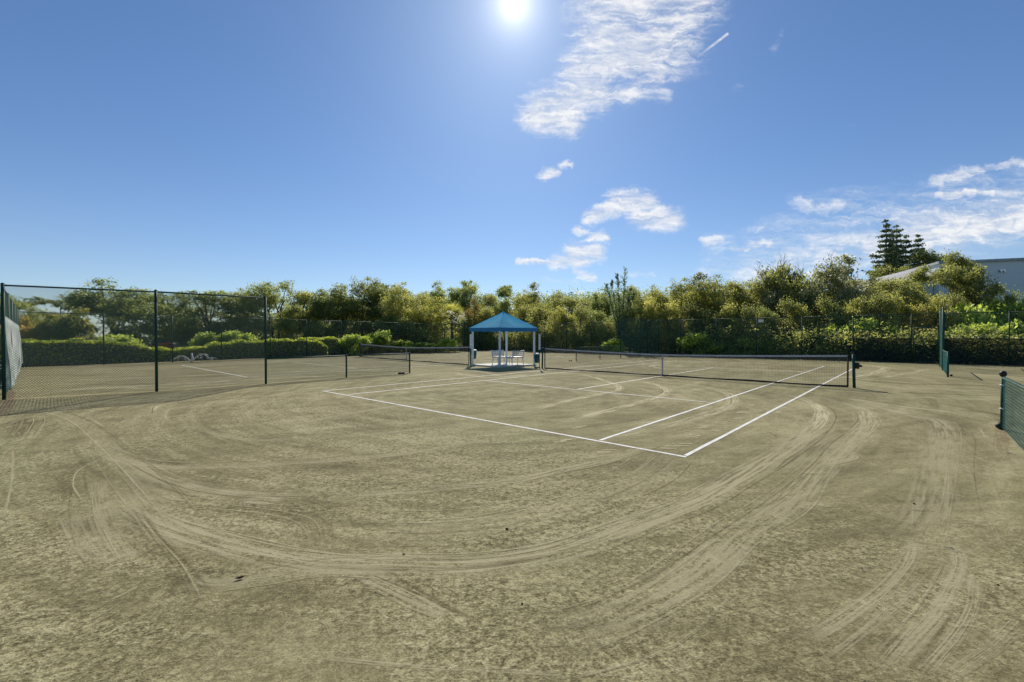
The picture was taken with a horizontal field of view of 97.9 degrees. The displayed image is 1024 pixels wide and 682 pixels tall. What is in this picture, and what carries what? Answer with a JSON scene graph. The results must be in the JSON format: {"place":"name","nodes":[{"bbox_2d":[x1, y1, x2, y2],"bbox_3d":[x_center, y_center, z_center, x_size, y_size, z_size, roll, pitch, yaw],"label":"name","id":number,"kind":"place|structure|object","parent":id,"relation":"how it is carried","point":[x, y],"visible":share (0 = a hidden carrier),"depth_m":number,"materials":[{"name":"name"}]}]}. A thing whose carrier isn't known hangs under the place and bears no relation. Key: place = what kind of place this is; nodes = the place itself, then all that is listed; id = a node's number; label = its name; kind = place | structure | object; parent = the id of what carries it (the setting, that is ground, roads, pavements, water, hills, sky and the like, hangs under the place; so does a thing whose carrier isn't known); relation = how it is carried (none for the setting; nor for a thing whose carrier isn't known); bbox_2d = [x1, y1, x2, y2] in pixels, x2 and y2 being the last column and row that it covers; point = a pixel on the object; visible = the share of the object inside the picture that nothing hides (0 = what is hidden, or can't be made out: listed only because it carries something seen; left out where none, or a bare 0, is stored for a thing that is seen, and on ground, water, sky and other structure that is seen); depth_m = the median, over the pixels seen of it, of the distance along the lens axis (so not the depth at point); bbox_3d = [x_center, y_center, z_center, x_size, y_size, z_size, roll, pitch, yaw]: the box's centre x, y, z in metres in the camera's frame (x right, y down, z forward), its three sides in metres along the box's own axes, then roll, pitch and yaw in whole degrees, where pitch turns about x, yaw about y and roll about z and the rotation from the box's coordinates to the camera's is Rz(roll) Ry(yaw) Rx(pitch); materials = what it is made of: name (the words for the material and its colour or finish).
{"place":"outdoors","nodes":[
{"label":"outdoors","id":0,"kind":"place"},
{"bbox_2d":[0,350,1023,681],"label":"clay court","id":1,"kind":"object","parent":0,"point":[768,608],"visible":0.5,"depth_m":3.95,"materials":[{"name":"beige sand"}]},
{"bbox_2d":[0,285,22,393],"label":"chain link fence","id":2,"kind":"object","parent":1,"relation":"on","point":[13,342],"visible":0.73,"depth_m":14.01,"materials":[{"name":"grey metal"}]},
{"bbox_2d":[0,283,266,399],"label":"chain link fence","id":3,"kind":"object","parent":1,"relation":"on","point":[3,338],"visible":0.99,"depth_m":13.01,"materials":[{"name":"black metal"}]},
{"bbox_2d":[19,311,486,365],"bbox_3d":[-14.451,-0.244,38.327,0.856,3.047,37.688,0,1,36],"label":"chain link fence","id":4,"kind":"object","parent":1,"relation":"on","point":[341,353],"visible":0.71,"depth_m":31.42,"materials":[{"name":"black metal"}]},
{"bbox_2d":[267,352,409,382],"bbox_3d":[-6.619,1.022,17.867,0.299,0.996,6.115,1,1,43],"label":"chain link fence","id":5,"kind":"object","parent":1,"relation":"on","point":[335,356],"visible":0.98,"depth_m":17.64,"materials":[{"name":"black metal"}]},
{"bbox_2d":[359,343,468,364],"bbox_3d":[-7.241,0.802,30.375,0.100,1.143,14.105,-1,1,-44],"label":"tennis net","id":6,"kind":"object","parent":1,"relation":"on","point":[432,348],"visible":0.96,"depth_m":28.81,"materials":[{"name":"black fabric"}]},
{"bbox_2d":[469,311,537,367],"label":"shade pavilion","id":7,"kind":"structure","parent":1,"relation":"on","point":[503,321],"depth_m":24.64,"materials":[{"name":"fabric"}]},
{"bbox_2d":[0,353,1023,660],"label":"drag marks","id":8,"kind":"object","parent":1,"relation":"on","point":[488,561],"visible":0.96,"depth_m":4.14,"materials":[{"name":"sand"}]},
{"bbox_2d":[325,360,838,394],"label":"court lines","id":9,"kind":"object","parent":1,"relation":"on","point":[533,375],"visible":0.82,"depth_m":17.09,"materials":[{"name":"white paint"}]},
{"bbox_2d":[325,366,851,456],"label":"court lines","id":10,"kind":"object","parent":1,"relation":"on","point":[710,442],"visible":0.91,"depth_m":8.88,"materials":[{"name":"white paint"}]},
{"bbox_2d":[620,318,658,357],"bbox_3d":[10.534,-0.258,36.505,0.076,3.117,6.774,1,1,42],"label":"chain link fence","id":11,"kind":"object","parent":1,"relation":"on","point":[639,336],"visible":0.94,"depth_m":36.35,"materials":[{"name":"black metal"}]},
{"bbox_2d":[486,313,911,362],"bbox_3d":[10.975,-0.316,40.601,37.886,3.137,0.085,1,1,42],"label":"chain link fence","id":12,"kind":"object","parent":1,"relation":"on","point":[879,353],"visible":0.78,"depth_m":32.81,"materials":[{"name":"black metal"}]},
{"bbox_2d":[912,313,938,361],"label":"fence gate","id":13,"kind":"structure","parent":12,"relation":"attached to","point":[930,353],"depth_m":27.45,"materials":[{"name":"black metal"}]},
{"bbox_2d":[541,347,861,387],"bbox_3d":[6.357,0.941,18.622,13.045,1.143,0.100,1,1,42],"label":"tennis net","id":14,"kind":"object","parent":1,"relation":"on","point":[855,365],"visible":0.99,"depth_m":17.04,"materials":[{"name":"black fabric"}]},
{"bbox_2d":[939,306,944,369],"bbox_3d":[23.444,-0.140,24.333,0.216,3.167,7.462,1,1,44],"label":"chain link fence","id":15,"kind":"object","parent":1,"relation":"on","point":[941,329],"visible":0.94,"depth_m":23.16,"materials":[{"name":"green metal"}]},
{"bbox_2d":[945,311,1023,365],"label":"chain link fence","id":16,"kind":"object","parent":1,"relation":"on","point":[980,348],"visible":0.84,"depth_m":25.75,"materials":[{"name":"black metal"}]},
{"bbox_2d":[995,371,1023,448],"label":"chain link fence","id":17,"kind":"object","parent":1,"relation":"on","point":[1001,425],"visible":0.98,"depth_m":7.28,"materials":[{"name":"green metal"}]},
{"bbox_2d":[0,337,1023,383],"bbox_3d":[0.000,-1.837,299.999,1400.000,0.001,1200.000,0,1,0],"label":"ground","id":18,"kind":"structure","parent":0,"point":[519,349],"depth_m":31.79,"materials":[{"name":"green plant"}]},
{"bbox_2d":[0,294,46,354],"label":"tree","id":19,"kind":"object","parent":18,"relation":"on","point":[24,306],"visible":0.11,"depth_m":36.00,"materials":[{"name":"green plant"}]},
{"bbox_2d":[0,314,46,356],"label":"shrub","id":20,"kind":"object","parent":18,"relation":"on","point":[21,330],"visible":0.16,"depth_m":30.59,"materials":[{"name":"green plant"}]},
{"bbox_2d":[30,308,73,338],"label":"shrub","id":21,"kind":"object","parent":18,"relation":"on","point":[49,320],"visible":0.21,"depth_m":30.48,"materials":[{"name":"green plant"}]},
{"bbox_2d":[43,306,99,342],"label":"shrub","id":22,"kind":"object","parent":18,"relation":"on","point":[67,326],"visible":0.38,"depth_m":30.90,"materials":[{"name":"green plant"}]},
{"bbox_2d":[47,276,179,345],"bbox_3d":[-35.713,-2.186,40.024,9.004,7.038,8.808,0,1,36],"label":"tree","id":23,"kind":"object","parent":18,"relation":"on","point":[100,282],"visible":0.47,"depth_m":38.95,"materials":[{"name":"green plant"}]},
{"bbox_2d":[123,289,212,341],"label":"tree","id":24,"kind":"object","parent":18,"relation":"on","point":[163,301],"visible":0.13,"depth_m":45.41,"materials":[{"name":"green plant"}]},
{"bbox_2d":[21,337,328,365],"bbox_3d":[-22.004,0.548,31.514,2.747,1.690,17.934,1,1,43],"label":"hedge","id":25,"kind":"object","parent":18,"relation":"on","point":[320,350],"visible":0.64,"depth_m":29.30,"materials":[{"name":"green plant"}]},
{"bbox_2d":[159,289,248,346],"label":"tree","id":26,"kind":"object","parent":18,"relation":"on","point":[221,306],"visible":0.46,"depth_m":44.06,"materials":[{"name":"green plant"}]},
{"bbox_2d":[189,331,230,345],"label":"shrub","id":27,"kind":"object","parent":18,"relation":"on","point":[208,338],"visible":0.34,"depth_m":33.69,"materials":[{"name":"green plant"}]},
{"bbox_2d":[194,291,277,340],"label":"tree","id":28,"kind":"object","parent":18,"relation":"on","point":[220,315],"visible":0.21,"depth_m":46.44,"materials":[{"name":"green plant"}]},
{"bbox_2d":[229,279,313,341],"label":"tree","id":29,"kind":"object","parent":18,"relation":"on","point":[260,290],"visible":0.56,"depth_m":46.24,"materials":[{"name":"green plant"}]},
{"bbox_2d":[271,288,342,339],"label":"tree","id":30,"kind":"object","parent":18,"relation":"on","point":[299,313],"visible":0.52,"depth_m":46.61,"materials":[{"name":"green plant"}]},
{"bbox_2d":[302,282,369,337],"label":"tree","id":31,"kind":"object","parent":18,"relation":"on","point":[325,311],"visible":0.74,"depth_m":48.54,"materials":[{"name":"green plant"}]},
{"bbox_2d":[307,336,385,354],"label":"hedge","id":32,"kind":"object","parent":18,"relation":"on","point":[323,340],"visible":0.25,"depth_m":39.97,"materials":[{"name":"green plant"}]},
{"bbox_2d":[336,333,373,354],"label":"shrub","id":33,"kind":"object","parent":18,"relation":"on","point":[363,339],"visible":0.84,"depth_m":39.77,"materials":[{"name":"green plant"}]},
{"bbox_2d":[322,275,395,336],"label":"tree","id":34,"kind":"object","parent":18,"relation":"on","point":[360,287],"visible":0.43,"depth_m":50.73,"materials":[{"name":"green plant"}]},
{"bbox_2d":[368,329,391,353],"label":"shrub","id":35,"kind":"object","parent":18,"relation":"on","point":[381,338],"visible":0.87,"depth_m":40.69,"materials":[{"name":"green plant"}]},
{"bbox_2d":[356,281,420,342],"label":"tree","id":36,"kind":"object","parent":18,"relation":"on","point":[372,299],"visible":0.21,"depth_m":51.88,"materials":[{"name":"green plant"}]},
{"bbox_2d":[372,312,415,350],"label":"bush","id":37,"kind":"object","parent":18,"relation":"on","point":[389,317],"visible":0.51,"depth_m":46.23,"materials":[{"name":"green plant"}]},
{"bbox_2d":[393,308,431,349],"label":"bush","id":38,"kind":"object","parent":18,"relation":"on","point":[409,317],"visible":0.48,"depth_m":47.21,"materials":[{"name":"green plant"}]},
{"bbox_2d":[374,281,457,350],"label":"tree","id":39,"kind":"object","parent":18,"relation":"on","point":[389,303],"visible":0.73,"depth_m":48.60,"materials":[{"name":"green plant"}]},
{"bbox_2d":[423,280,460,333],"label":"tree","id":40,"kind":"object","parent":18,"relation":"on","point":[436,293],"visible":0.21,"depth_m":61.09,"materials":[{"name":"green plant"}]},
{"bbox_2d":[435,302,465,338],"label":"tree","id":41,"kind":"object","parent":18,"relation":"on","point":[451,307],"visible":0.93,"depth_m":49.48,"materials":[{"name":"green plant"}]},
{"bbox_2d":[445,278,483,346],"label":"tree","id":42,"kind":"object","parent":18,"relation":"on","point":[466,292],"visible":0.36,"depth_m":60.92,"materials":[{"name":"green plant"}]},
{"bbox_2d":[460,297,489,345],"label":"bush","id":43,"kind":"object","parent":18,"relation":"on","point":[475,307],"visible":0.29,"depth_m":54.28,"materials":[{"name":"green plant"}]},
{"bbox_2d":[472,292,503,317],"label":"tree","id":44,"kind":"object","parent":18,"relation":"on","point":[489,299],"visible":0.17,"depth_m":58.88,"materials":[{"name":"green plant"}]},
{"bbox_2d":[474,304,502,349],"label":"bush","id":45,"kind":"object","parent":18,"relation":"on","point":[487,311],"visible":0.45,"depth_m":53.94,"materials":[{"name":"green plant"}]},
{"bbox_2d":[495,284,512,313],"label":"tree","id":46,"kind":"object","parent":18,"relation":"on","point":[504,291],"visible":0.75,"depth_m":62.72,"materials":[{"name":"green plant"}]},
{"bbox_2d":[500,289,541,321],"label":"tree","id":47,"kind":"object","parent":18,"relation":"on","point":[526,299],"visible":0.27,"depth_m":59.01,"materials":[{"name":"green plant"}]},
{"bbox_2d":[520,303,558,350],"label":"bush","id":48,"kind":"object","parent":18,"relation":"on","point":[539,311],"visible":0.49,"depth_m":49.33,"materials":[{"name":"green plant"}]},
{"bbox_2d":[524,289,565,346],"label":"tree","id":49,"kind":"object","parent":18,"relation":"on","point":[557,297],"visible":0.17,"depth_m":56.72,"materials":[{"name":"green plant"}]},
{"bbox_2d":[539,304,575,346],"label":"bush","id":50,"kind":"object","parent":18,"relation":"on","point":[563,315],"visible":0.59,"depth_m":48.35,"materials":[{"name":"green plant"}]},
{"bbox_2d":[542,296,598,340],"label":"tree","id":51,"kind":"object","parent":18,"relation":"on","point":[569,302],"visible":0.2,"depth_m":55.00,"materials":[{"name":"green plant"}]},
{"bbox_2d":[567,302,601,349],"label":"bush","id":52,"kind":"object","parent":18,"relation":"on","point":[582,312],"visible":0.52,"depth_m":45.90,"materials":[{"name":"green plant"}]},
{"bbox_2d":[578,307,614,351],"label":"bush","id":53,"kind":"object","parent":18,"relation":"on","point":[599,317],"visible":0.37,"depth_m":45.41,"materials":[{"name":"green plant"}]},
{"bbox_2d":[586,286,614,349],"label":"tree","id":54,"kind":"object","parent":18,"relation":"on","point":[604,305],"visible":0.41,"depth_m":51.15,"materials":[{"name":"green plant"}]},
{"bbox_2d":[603,266,635,339],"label":"conifer tree","id":55,"kind":"object","parent":18,"relation":"on","point":[620,305],"visible":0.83,"depth_m":42.91,"materials":[{"name":"plant"}]},
{"bbox_2d":[610,301,655,353],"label":"bush","id":56,"kind":"object","parent":18,"relation":"on","point":[634,312],"visible":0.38,"depth_m":42.51,"materials":[{"name":"green plant"}]},
{"bbox_2d":[615,284,672,331],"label":"tree","id":57,"kind":"object","parent":18,"relation":"on","point":[637,299],"visible":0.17,"depth_m":44.48,"materials":[{"name":"green plant"}]},
{"bbox_2d":[275,283,1022,357],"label":"thicket","id":58,"kind":"object","parent":18,"relation":"on","point":[586,297],"visible":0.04,"depth_m":65.09,"materials":[{"name":"green plant"}]},
{"bbox_2d":[631,296,668,350],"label":"bush","id":59,"kind":"object","parent":18,"relation":"on","point":[649,308],"visible":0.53,"depth_m":41.71,"materials":[{"name":"green plant"}]},
{"bbox_2d":[646,300,683,353],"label":"bush","id":60,"kind":"object","parent":18,"relation":"on","point":[672,316],"visible":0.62,"depth_m":40.66,"materials":[{"name":"green plant"}]},
{"bbox_2d":[650,276,712,351],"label":"tree","id":61,"kind":"object","parent":18,"relation":"on","point":[673,293],"visible":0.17,"depth_m":43.06,"materials":[{"name":"green plant"}]},
{"bbox_2d":[671,299,705,354],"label":"bush","id":62,"kind":"object","parent":18,"relation":"on","point":[689,308],"visible":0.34,"depth_m":39.22,"materials":[{"name":"green plant"}]},
{"bbox_2d":[671,332,713,354],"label":"shrub","id":63,"kind":"object","parent":18,"relation":"on","point":[689,341],"visible":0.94,"depth_m":36.76,"materials":[{"name":"green plant"}]},
{"bbox_2d":[686,304,732,354],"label":"bush","id":64,"kind":"object","parent":18,"relation":"on","point":[709,313],"visible":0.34,"depth_m":38.60,"materials":[{"name":"green plant"}]},
{"bbox_2d":[407,320,1023,365],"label":"undergrowth","id":65,"kind":"object","parent":18,"relation":"on","point":[869,339],"visible":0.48,"depth_m":32.82,"materials":[{"name":"green plant"}]},
{"bbox_2d":[678,274,757,341],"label":"tree","id":66,"kind":"object","parent":18,"relation":"on","point":[712,292],"visible":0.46,"depth_m":41.65,"materials":[{"name":"green plant"}]},
{"bbox_2d":[705,340,739,354],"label":"shrub","id":67,"kind":"object","parent":18,"relation":"on","point":[712,349],"visible":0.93,"depth_m":35.67,"materials":[{"name":"green plant"}]},
{"bbox_2d":[703,302,744,347],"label":"bush","id":68,"kind":"object","parent":18,"relation":"on","point":[730,313],"visible":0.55,"depth_m":37.63,"materials":[{"name":"green plant"}]},
{"bbox_2d":[703,276,767,341],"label":"tree","id":69,"kind":"object","parent":18,"relation":"on","point":[741,289],"visible":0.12,"depth_m":41.67,"materials":[{"name":"green plant"}]},
{"bbox_2d":[735,338,763,354],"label":"shrub","id":70,"kind":"object","parent":18,"relation":"on","point":[745,344],"visible":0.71,"depth_m":34.74,"materials":[{"name":"green plant"}]},
{"bbox_2d":[732,301,770,350],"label":"bush","id":71,"kind":"object","parent":18,"relation":"on","point":[746,312],"visible":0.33,"depth_m":36.25,"materials":[{"name":"green plant"}]},
{"bbox_2d":[726,260,789,322],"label":"tree","id":72,"kind":"object","parent":18,"relation":"on","point":[764,301],"visible":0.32,"depth_m":41.59,"materials":[{"name":"green plant"}]},
{"bbox_2d":[744,302,786,354],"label":"bush","id":73,"kind":"object","parent":18,"relation":"on","point":[766,313],"visible":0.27,"depth_m":36.46,"materials":[{"name":"green plant"}]},
{"bbox_2d":[758,335,792,354],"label":"shrub","id":74,"kind":"object","parent":18,"relation":"on","point":[770,340],"visible":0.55,"depth_m":34.20,"materials":[{"name":"green plant"}]},
{"bbox_2d":[762,294,802,354],"bbox_3d":[22.101,-1.249,36.121,4.199,5.301,3.290,0,1,30],"label":"bush","id":75,"kind":"object","parent":18,"relation":"on","point":[787,307],"visible":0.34,"depth_m":35.72,"materials":[{"name":"green plant"}]},
{"bbox_2d":[755,254,813,322],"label":"tree","id":76,"kind":"object","parent":18,"relation":"on","point":[787,283],"visible":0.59,"depth_m":40.26,"materials":[{"name":"green plant"}]},
{"bbox_2d":[778,303,822,354],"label":"bush","id":77,"kind":"object","parent":18,"relation":"on","point":[804,313],"visible":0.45,"depth_m":35.11,"materials":[{"name":"green plant"}]},
{"bbox_2d":[764,280,836,349],"bbox_3d":[25.817,-2.088,40.047,6.790,6.841,6.876,0,1,-29],"label":"tree","id":78,"kind":"object","parent":18,"relation":"on","point":[828,293],"visible":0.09,"depth_m":38.33,"materials":[{"name":"green plant"}]},
{"bbox_2d":[805,293,842,353],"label":"bush","id":79,"kind":"object","parent":18,"relation":"on","point":[823,303],"visible":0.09,"depth_m":34.59,"materials":[{"name":"green plant"}]},
{"bbox_2d":[797,253,867,320],"bbox_3d":[27.496,-3.218,39.159,5.875,9.200,6.542,1,1,40],"label":"tree","id":80,"kind":"object","parent":18,"relation":"on","point":[850,287],"visible":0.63,"depth_m":37.80,"materials":[{"name":"green plant"}]},
{"bbox_2d":[816,300,862,357],"bbox_3d":[24.734,-0.889,34.091,3.937,4.599,3.464,0,1,10],"label":"bush","id":81,"kind":"object","parent":18,"relation":"on","point":[834,313],"visible":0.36,"depth_m":33.58,"materials":[{"name":"green plant"}]},
{"bbox_2d":[833,253,886,353],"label":"tree","id":82,"kind":"object","parent":18,"relation":"on","point":[851,271],"visible":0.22,"depth_m":41.20,"materials":[{"name":"green plant"}]},
{"bbox_2d":[838,316,883,358],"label":"shrub","id":83,"kind":"object","parent":18,"relation":"on","point":[861,323],"visible":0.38,"depth_m":31.56,"materials":[{"name":"green plant"}]},
{"bbox_2d":[839,293,884,357],"bbox_3d":[25.624,-1.078,33.359,3.154,4.992,3.653,0,1,-35],"label":"bush","id":84,"kind":"object","parent":18,"relation":"on","point":[856,310],"visible":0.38,"depth_m":33.08,"materials":[{"name":"green plant"}]},
{"bbox_2d":[814,280,914,327],"bbox_3d":[29.070,-1.844,37.092,8.147,6.408,8.252,0,1,-17],"label":"tree","id":85,"kind":"object","parent":18,"relation":"on","point":[871,288],"visible":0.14,"depth_m":35.62,"materials":[{"name":"green plant"}]},
{"bbox_2d":[857,286,900,328],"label":"bush","id":86,"kind":"object","parent":18,"relation":"on","point":[879,299],"visible":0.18,"depth_m":32.35,"materials":[{"name":"green plant"}]},
{"bbox_2d":[865,219,904,278],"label":"conifer tree","id":87,"kind":"object","parent":18,"relation":"on","point":[888,253],"visible":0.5,"depth_m":61.42,"materials":[{"name":"green plant"}]},
{"bbox_2d":[867,322,914,359],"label":"shrub","id":88,"kind":"object","parent":18,"relation":"on","point":[892,329],"visible":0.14,"depth_m":30.86,"materials":[{"name":"green plant"}]},
{"bbox_2d":[861,271,934,356],"bbox_3d":[30.510,-2.028,36.142,6.301,6.813,6.320,0,1,-23],"label":"tree","id":89,"kind":"object","parent":18,"relation":"on","point":[897,282],"visible":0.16,"depth_m":34.68,"materials":[{"name":"green plant"}]},
{"bbox_2d":[888,224,910,268],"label":"conifer tree","id":90,"kind":"object","parent":18,"relation":"on","point":[899,235],"visible":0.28,"depth_m":62.45,"materials":[{"name":"green plant"}]},
{"bbox_2d":[878,292,930,358],"bbox_3d":[27.700,-1.093,31.770,3.653,5.061,3.154,-1,1,-41],"label":"bush","id":91,"kind":"object","parent":18,"relation":"on","point":[904,308],"visible":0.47,"depth_m":31.49,"materials":[{"name":"green plant"}]},
{"bbox_2d":[867,246,949,278],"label":"tree","id":92,"kind":"object","parent":18,"relation":"on","point":[925,257],"visible":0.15,"depth_m":58.93,"materials":[{"name":"green plant"}]},
{"bbox_2d":[901,303,938,358],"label":"bush","id":93,"kind":"object","parent":18,"relation":"on","point":[919,317],"visible":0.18,"depth_m":30.87,"materials":[{"name":"green plant"}]},
{"bbox_2d":[910,294,963,355],"bbox_3d":[29.877,-0.965,31.249,3.348,4.807,2.891,0,1,4],"label":"bush","id":94,"kind":"object","parent":18,"relation":"on","point":[931,307],"visible":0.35,"depth_m":31.23,"materials":[{"name":"green plant"}]},
{"bbox_2d":[859,258,1023,302],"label":"building","id":95,"kind":"structure","parent":18,"relation":"on","point":[1009,272],"depth_m":41.97,"materials":[{"name":"grey paint"}]},
{"bbox_2d":[936,289,972,355],"bbox_3d":[31.295,-1.202,31.748,3.299,5.310,2.585,0,1,-32],"label":"bush","id":96,"kind":"object","parent":18,"relation":"on","point":[952,302],"visible":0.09,"depth_m":31.50,"materials":[{"name":"green plant"}]},
{"bbox_2d":[905,248,1007,323],"bbox_3d":[34.969,-3.069,35.965,5.959,8.940,6.752,-1,1,-37],"label":"tree","id":97,"kind":"object","parent":18,"relation":"on","point":[968,278],"visible":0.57,"depth_m":34.69,"materials":[{"name":"green plant"}]},
{"bbox_2d":[938,323,992,356],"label":"shrub","id":98,"kind":"object","parent":18,"relation":"on","point":[955,329],"visible":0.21,"depth_m":28.26,"materials":[{"name":"green plant"}]},
{"bbox_2d":[952,300,1005,359],"bbox_3d":[32.162,-0.654,30.887,3.867,4.353,3.102,-1,1,-43],"label":"shrub","id":99,"kind":"object","parent":18,"relation":"on","point":[970,310],"visible":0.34,"depth_m":30.28,"materials":[{"name":"green plant"}]},
{"bbox_2d":[968,322,1023,362],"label":"shrub","id":100,"kind":"object","parent":18,"relation":"on","point":[991,329],"visible":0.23,"depth_m":27.58,"materials":[{"name":"green plant"}]},
{"bbox_2d":[981,296,1015,327],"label":"shrub","id":101,"kind":"object","parent":18,"relation":"on","point":[997,304],"visible":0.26,"depth_m":30.41,"materials":[{"name":"green plant"}]},
{"bbox_2d":[0,0,1023,336],"label":"sky","id":102,"kind":"structure","parent":0,"point":[160,145],"materials":[{"name":"blue"}]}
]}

